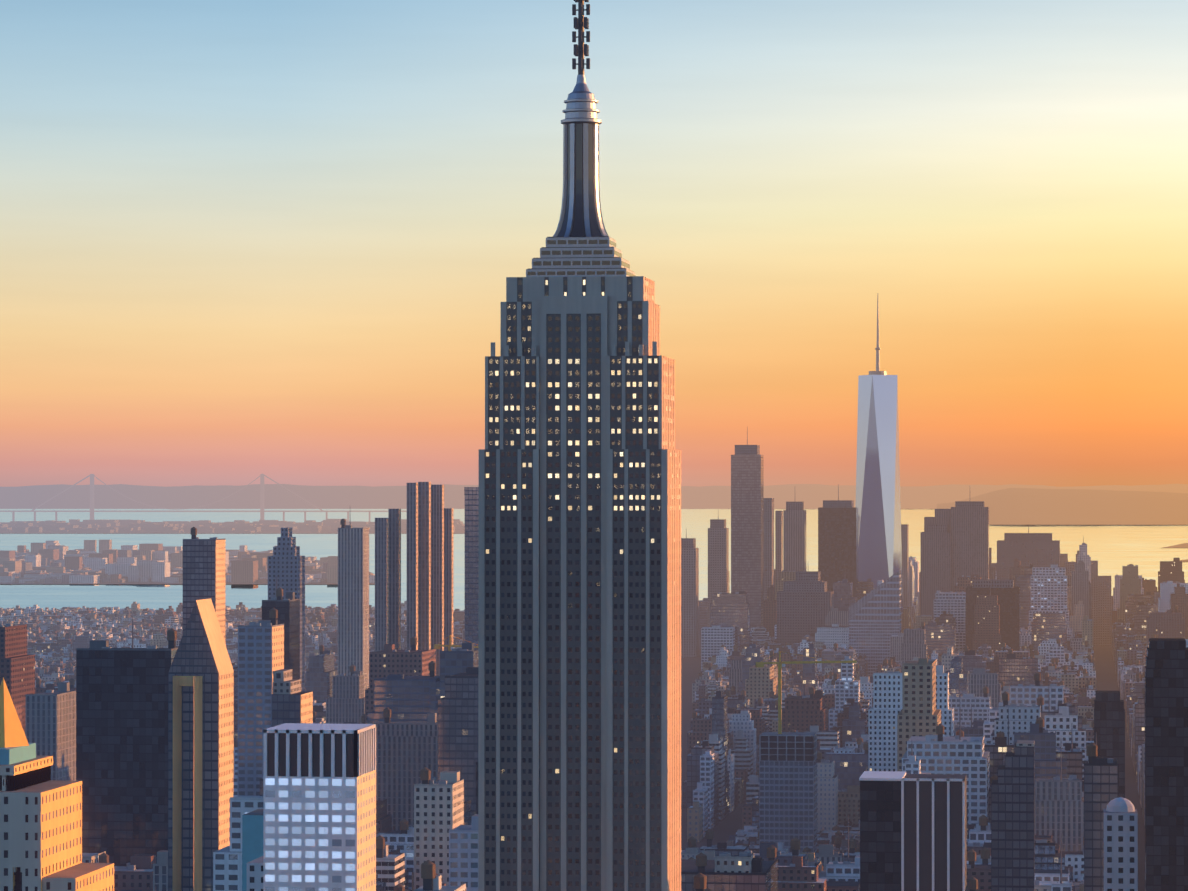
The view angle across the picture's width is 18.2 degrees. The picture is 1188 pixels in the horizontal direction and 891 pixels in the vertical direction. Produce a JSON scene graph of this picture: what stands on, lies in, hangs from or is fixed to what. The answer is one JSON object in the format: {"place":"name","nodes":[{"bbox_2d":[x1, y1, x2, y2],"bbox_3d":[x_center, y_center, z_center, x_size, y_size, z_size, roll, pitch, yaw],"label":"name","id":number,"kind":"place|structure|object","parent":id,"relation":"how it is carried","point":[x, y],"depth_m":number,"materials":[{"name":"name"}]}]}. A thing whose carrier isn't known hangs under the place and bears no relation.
{"place":"outdoors","nodes":[
{"label":"outdoors","id":0,"kind":"place"},
{"bbox_2d":[0,572,374,584],"bbox_3d":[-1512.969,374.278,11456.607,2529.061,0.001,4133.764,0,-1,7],"label":"shoreline","id":1,"kind":"structure","parent":0,"point":[322,583],"depth_m":9485.73,"materials":[{"name":"grey"}]},
{"bbox_2d":[0,474,406,521],"bbox_3d":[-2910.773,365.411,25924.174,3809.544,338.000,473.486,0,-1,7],"label":"suspension bridge","id":2,"kind":"structure","parent":0,"point":[92,511],"depth_m":25902.38,"materials":[{"name":"metal"}]},
{"bbox_2d":[0,519,464,583],"bbox_3d":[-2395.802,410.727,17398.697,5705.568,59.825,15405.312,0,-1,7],"label":"shore buildings","id":3,"kind":"structure","parent":0,"point":[51,562],"depth_m":11047.70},
{"bbox_2d":[0,522,464,533],"bbox_3d":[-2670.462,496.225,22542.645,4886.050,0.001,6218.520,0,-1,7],"label":"ground strip","id":4,"kind":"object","parent":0,"point":[326,529],"depth_m":19965.76,"materials":[{"name":"grey"}]},
{"bbox_2d":[0,509,1187,610],"bbox_3d":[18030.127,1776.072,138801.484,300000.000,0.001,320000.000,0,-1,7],"label":"water","id":5,"kind":"structure","parent":0,"point":[1112,550],"depth_m":16188.55,"materials":[{"name":"liquid"}]},
{"bbox_2d":[0,484,1187,508],"bbox_3d":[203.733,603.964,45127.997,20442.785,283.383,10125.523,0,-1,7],"label":"hill","id":6,"kind":"structure","parent":0,"point":[810,496],"depth_m":43087.42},
{"bbox_2d":[0,0,1187,486],"label":"sky","id":7,"kind":"structure","parent":0,"point":[241,241],"materials":[{"name":"orange"}]},
{"bbox_2d":[434,635,856,853],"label":"buildings","id":8,"kind":"structure","parent":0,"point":[787,787],"depth_m":2327.41,"materials":[{"name":"concrete"}]},
{"bbox_2d":[681,646,1144,890],"bbox_3d":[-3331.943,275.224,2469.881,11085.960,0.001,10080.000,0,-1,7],"label":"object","id":9,"kind":"structure","parent":0,"point":[731,822],"depth_m":3358.99,"materials":[{"name":"grey"}]},
{"bbox_2d":[478,276,680,890],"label":"skyscraper","id":10,"kind":"structure","parent":9,"relation":"on","point":[579,681],"depth_m":1240.67,"materials":[{"name":"grey stone"}]},
{"bbox_2d":[526,0,635,276],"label":"spire","id":11,"kind":"structure","parent":10,"relation":"on","point":[580,243],"depth_m":1255.50,"materials":[{"name":"silver metal"}]},
{"bbox_2d":[0,538,1187,890],"bbox_3d":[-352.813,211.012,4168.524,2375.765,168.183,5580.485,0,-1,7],"label":"city blocks","id":12,"kind":"structure","parent":9,"relation":"on","point":[934,696],"depth_m":2655.10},
{"bbox_2d":[0,434,1187,890],"bbox_3d":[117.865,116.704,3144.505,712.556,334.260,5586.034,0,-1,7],"label":"buildings","id":13,"kind":"structure","parent":9,"relation":"on","point":[154,748],"depth_m":1649.86,"materials":[{"name":"grey concrete"}]},
{"bbox_2d":[855,295,902,611],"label":"skyscraper","id":14,"kind":"structure","parent":9,"relation":"on","point":[878,504],"depth_m":5579.07,"materials":[{"name":"silver glass"}]},
{"bbox_2d":[937,488,1187,524],"bbox_3d":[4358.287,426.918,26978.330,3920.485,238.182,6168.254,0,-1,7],"label":"hill","id":15,"kind":"structure","parent":0,"point":[1021,506],"depth_m":25328.37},
{"bbox_2d":[1163,543,1187,547],"bbox_3d":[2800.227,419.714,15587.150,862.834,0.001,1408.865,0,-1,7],"label":"island","id":16,"kind":"structure","parent":0,"point":[1184,545],"depth_m":15319.58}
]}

